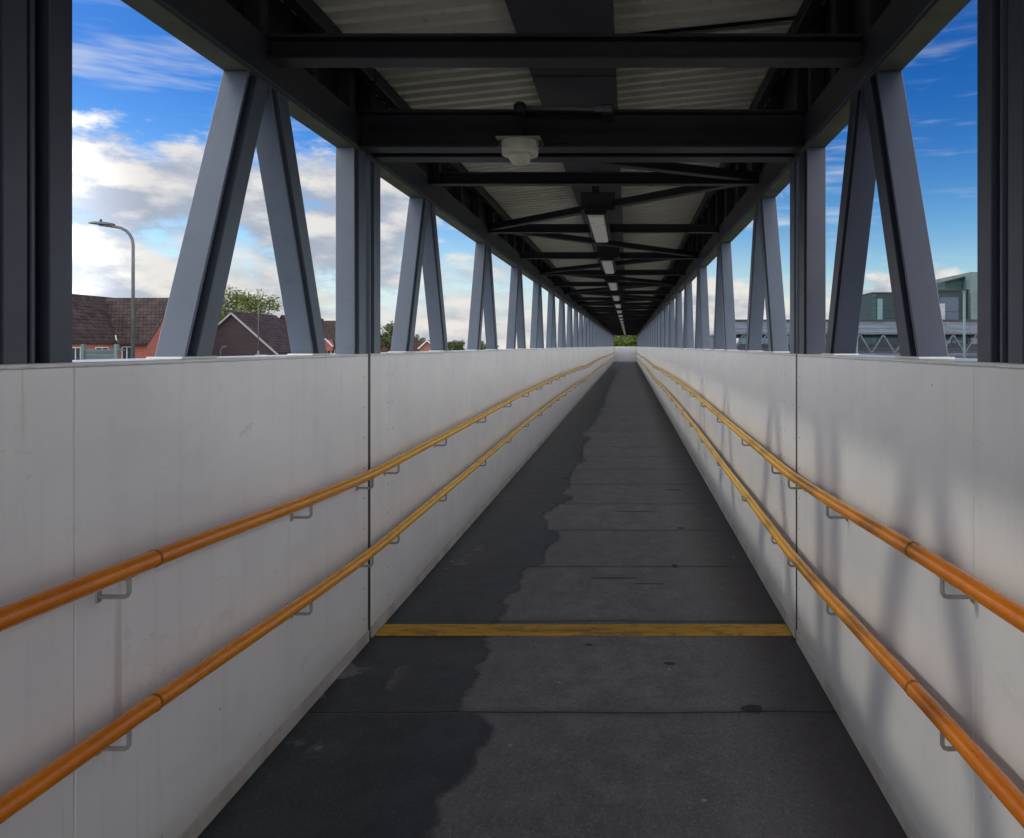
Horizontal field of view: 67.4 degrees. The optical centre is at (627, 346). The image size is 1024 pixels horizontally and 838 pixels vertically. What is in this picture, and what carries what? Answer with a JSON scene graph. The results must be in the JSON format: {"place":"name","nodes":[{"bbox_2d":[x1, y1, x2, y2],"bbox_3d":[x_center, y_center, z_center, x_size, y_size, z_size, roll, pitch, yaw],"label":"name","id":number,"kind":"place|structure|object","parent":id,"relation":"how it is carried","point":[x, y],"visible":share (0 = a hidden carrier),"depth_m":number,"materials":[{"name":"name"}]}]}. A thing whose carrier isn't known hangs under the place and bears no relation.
{"place":"outdoors","nodes":[
{"label":"outdoors","id":0,"kind":"place"},
{"bbox_2d":[72,294,168,359],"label":"brick house","id":1,"kind":"structure","parent":0,"point":[99,322],"depth_m":62.51,"materials":[{"name":"brown tile"}]},
{"bbox_2d":[72,347,80,359],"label":"window","id":2,"kind":"structure","parent":1,"relation":"in","point":[76,351],"depth_m":57.43,"materials":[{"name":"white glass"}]},
{"bbox_2d":[122,347,130,358],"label":"window","id":3,"kind":"structure","parent":1,"relation":"in","point":[126,354],"depth_m":61.97,"materials":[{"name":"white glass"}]},
{"bbox_2d":[212,311,290,355],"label":"boarded house","id":4,"kind":"structure","parent":0,"point":[237,334],"depth_m":70.00,"materials":[{"name":"brown tile"}]},
{"bbox_2d":[280,315,324,324],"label":"brick house","id":5,"kind":"structure","parent":0,"point":[282,318],"depth_m":92.00,"materials":[{"name":"brown tile"}]},
{"bbox_2d":[322,321,335,353],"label":"tiled house","id":6,"kind":"structure","parent":0,"point":[329,329],"depth_m":92.86,"materials":[{"name":"red brick"}]},
{"bbox_2d":[72,0,976,348],"label":"sky","id":7,"kind":"structure","parent":0,"point":[143,100],"materials":[{"name":"blue"}]},
{"bbox_2d":[197,362,907,837],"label":"walkway","id":8,"kind":"structure","parent":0,"point":[603,506],"depth_m":3.31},
{"bbox_2d":[0,354,369,837],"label":"parapet wall","id":9,"kind":"structure","parent":8,"relation":"on","point":[104,463],"depth_m":2.24,"materials":[{"name":"white paint"}]},
{"bbox_2d":[0,0,366,369],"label":"steel truss","id":10,"kind":"object","parent":9,"relation":"on","point":[261,99],"visible":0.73,"depth_m":2.47,"materials":[{"name":"metal"}]},
{"bbox_2d":[225,0,891,152],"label":"roof","id":11,"kind":"structure","parent":10,"relation":"on","point":[334,47],"depth_m":3.40,"materials":[{"name":"paint"}]},
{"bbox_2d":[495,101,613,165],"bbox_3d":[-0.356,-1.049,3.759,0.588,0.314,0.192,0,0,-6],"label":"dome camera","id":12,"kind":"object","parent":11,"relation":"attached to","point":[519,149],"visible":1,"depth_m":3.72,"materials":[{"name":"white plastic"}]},
{"bbox_2d":[333,347,613,638],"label":"parapet wall","id":13,"kind":"structure","parent":8,"relation":"on","point":[417,398],"depth_m":5.61,"materials":[{"name":"white paint"}]},
{"bbox_2d":[0,358,611,823],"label":"handrail","id":14,"kind":"object","parent":13,"relation":"attached to","point":[40,782],"visible":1,"depth_m":2.16,"materials":[{"name":"orange paint"}]},
{"bbox_2d":[0,352,613,631],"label":"handrail","id":15,"kind":"object","parent":13,"relation":"attached to","point":[17,612],"visible":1,"depth_m":2.15,"materials":[{"name":"orange paint"}]},
{"bbox_2d":[366,153,612,355],"bbox_3d":[-1.412,-0.537,37.786,0.110,1.275,67.628,0,0,0],"label":"steel truss","id":16,"kind":"object","parent":13,"relation":"on","point":[427,204],"visible":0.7,"depth_m":5.57,"materials":[{"name":"metal"}]},
{"bbox_2d":[355,20,807,334],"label":"roof","id":17,"kind":"structure","parent":16,"relation":"on","point":[669,215],"depth_m":5.19,"materials":[{"name":"paint"}]},
{"bbox_2d":[581,186,614,241],"bbox_3d":[-0.242,-1.230,6.905,0.280,0.365,1.530,0,0,0],"label":"ceiling light","id":18,"kind":"object","parent":17,"relation":"hanging from","point":[597,207],"visible":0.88,"depth_m":6.15,"materials":[{"name":"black plastic"}]},
{"bbox_2d":[597,246,619,273],"bbox_3d":[-0.242,-1.230,10.205,0.280,0.365,1.530,0,0,0],"label":"ceiling light","id":19,"kind":"object","parent":17,"relation":"hanging from","point":[607,256],"visible":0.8,"depth_m":9.44,"materials":[{"name":"white plastic"}]},
{"bbox_2d":[605,275,621,290],"bbox_3d":[-0.242,-1.230,13.505,0.280,0.365,1.530,0,0,0],"label":"ceiling light","id":20,"kind":"object","parent":17,"relation":"hanging from","point":[612,282],"visible":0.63,"depth_m":12.75,"materials":[{"name":"white plastic"}]},
{"bbox_2d":[610,289,622,300],"bbox_3d":[-0.242,-1.230,16.805,0.280,0.365,1.530,0,0,0],"label":"ceiling light","id":21,"kind":"object","parent":17,"relation":"hanging from","point":[615,295],"visible":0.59,"depth_m":16.05,"materials":[{"name":"white plastic"}]},
{"bbox_2d":[613,301,623,307],"bbox_3d":[-0.242,-1.230,20.105,0.280,0.365,1.530,0,0,0],"label":"ceiling light","id":22,"kind":"object","parent":17,"relation":"hanging from","point":[617,304],"visible":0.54,"depth_m":19.35,"materials":[{"name":"white plastic"}]},
{"bbox_2d":[615,307,623,312],"bbox_3d":[-0.242,-1.230,23.405,0.280,0.365,1.530,0,0,0],"label":"ceiling light","id":23,"kind":"object","parent":17,"relation":"hanging from","point":[618,310],"visible":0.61,"depth_m":22.65,"materials":[{"name":"white plastic"}]},
{"bbox_2d":[376,624,791,635],"bbox_3d":[-0.235,1.534,4.090,2.212,0.012,0.144,0,0,0],"label":"threshold strip","id":24,"kind":"object","parent":8,"relation":"on","point":[584,630],"visible":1,"depth_m":4.06,"materials":[{"name":"brown wood"}]},
{"bbox_2d":[614,347,636,361],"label":"end wall","id":25,"kind":"structure","parent":8,"relation":"on","point":[625,354],"depth_m":71.61,"materials":[{"name":"white paint"}]},
{"bbox_2d":[637,347,795,637],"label":"parapet wall","id":26,"kind":"structure","parent":8,"relation":"on","point":[752,395],"depth_m":5.62,"materials":[{"name":"white paint"}]},
{"bbox_2d":[637,153,799,353],"bbox_3d":[0.942,-0.537,37.786,0.110,1.275,67.628,0,0,0],"label":"steel truss","id":27,"kind":"object","parent":26,"relation":"on","point":[666,325],"visible":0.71,"depth_m":5.58,"materials":[{"name":"metal"}]},
{"bbox_2d":[636,356,1023,827],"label":"handrail","id":28,"kind":"object","parent":26,"relation":"attached to","point":[1001,785],"visible":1,"depth_m":2.15,"materials":[{"name":"orange paint"}]},
{"bbox_2d":[636,352,1023,632],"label":"handrail","id":29,"kind":"object","parent":26,"relation":"attached to","point":[973,589],"visible":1,"depth_m":2.14,"materials":[{"name":"orange paint"}]},
{"bbox_2d":[796,354,1023,837],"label":"parapet wall","id":30,"kind":"structure","parent":8,"relation":"on","point":[928,454],"depth_m":2.29,"materials":[{"name":"white paint"}]},
{"bbox_2d":[798,0,1023,368],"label":"steel truss","id":31,"kind":"object","parent":30,"relation":"on","point":[865,100],"visible":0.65,"depth_m":2.52,"materials":[{"name":"metal"}]},
{"bbox_2d":[710,334,826,348],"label":"station hall","id":32,"kind":"structure","parent":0,"point":[743,341],"depth_m":80.00,"materials":[{"name":"grey metal"}]},
{"bbox_2d":[858,292,898,343],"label":"office block","id":33,"kind":"structure","parent":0,"point":[877,305],"depth_m":70.00,"materials":[{"name":"green metal"}]},
{"bbox_2d":[876,298,882,318],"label":"window","id":34,"kind":"structure","parent":33,"relation":"in","point":[879,301],"depth_m":69.91,"materials":[{"name":"teal glass"}]},
{"bbox_2d":[936,272,976,343],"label":"office block","id":35,"kind":"structure","parent":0,"point":[950,289],"depth_m":69.94,"materials":[{"name":"green metal"}]},
{"bbox_2d":[939,297,958,318],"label":"window","id":36,"kind":"structure","parent":35,"relation":"in","point":[951,303],"depth_m":69.91,"materials":[{"name":"blue glass"}]},
{"bbox_2d":[962,291,965,357],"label":"steel column","id":37,"kind":"structure","parent":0,"point":[964,324],"depth_m":43.95,"materials":[{"name":"grey metal"}]},
{"label":"road","id":38,"kind":"structure","parent":0,"visible":0},
{"bbox_2d":[81,344,124,359],"bbox_3d":[-18.739,2.485,27.000,1.515,5.110,0.130,0,0,0],"label":"panel fence","id":39,"kind":"object","parent":38,"relation":"on","point":[89,354],"visible":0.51,"depth_m":26.98,"materials":[{"name":"teal glass"}]},
{"bbox_2d":[257,300,272,354],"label":"street lamp","id":40,"kind":"object","parent":38,"relation":"on","point":[258,324],"visible":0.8,"depth_m":51.97,"materials":[{"name":"grey metal"}]},
{"label":"ground","id":41,"kind":"structure","parent":0,"visible":0},
{"bbox_2d":[88,219,134,358],"bbox_3d":[-12.668,0.958,18.600,1.179,8.165,0.260,0,0,0],"label":"street lamp","id":42,"kind":"object","parent":41,"relation":"on","point":[106,224],"visible":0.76,"depth_m":18.57,"materials":[{"name":"grey metal"}]},
{"bbox_2d":[219,285,282,320],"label":"tree","id":43,"kind":"object","parent":41,"relation":"on","point":[248,302],"visible":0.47,"depth_m":87.52,"materials":[{"name":"green plant"}]},
{"bbox_2d":[380,321,393,351],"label":"tree","id":44,"kind":"object","parent":41,"relation":"on","point":[385,339],"visible":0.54,"depth_m":104.04,"materials":[{"name":"green plant"}]},
{"bbox_2d":[380,340,430,351],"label":"tiled house","id":45,"kind":"structure","parent":41,"relation":"on","point":[421,345],"depth_m":127.75,"materials":[{"name":"red brick"}]},
{"bbox_2d":[414,334,425,340],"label":"tree","id":46,"kind":"object","parent":41,"relation":"on","point":[416,337],"visible":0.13,"depth_m":139.93,"materials":[{"name":"green plant"}]},
{"bbox_2d":[447,339,464,350],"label":"tree","id":47,"kind":"object","parent":41,"relation":"on","point":[454,345],"visible":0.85,"depth_m":119.66,"materials":[{"name":"green plant"}]},
{"bbox_2d":[480,341,498,349],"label":"tree","id":48,"kind":"object","parent":41,"relation":"on","point":[483,344],"visible":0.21,"depth_m":129.20,"materials":[{"name":"green plant"}]},
{"bbox_2d":[613,335,636,346],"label":"tree","id":49,"kind":"object","parent":41,"relation":"on","point":[615,344],"visible":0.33,"depth_m":90.46,"materials":[{"name":"green plant"}]},
{"bbox_2d":[615,335,636,346],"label":"tree","id":50,"kind":"object","parent":41,"relation":"on","point":[623,345],"visible":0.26,"depth_m":90.54,"materials":[{"name":"green plant"}]},
{"bbox_2d":[735,319,976,357],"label":"footbridge","id":51,"kind":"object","parent":41,"relation":"on","point":[880,329],"visible":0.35,"depth_m":48.00,"materials":[{"name":"grey metal"}]}
]}

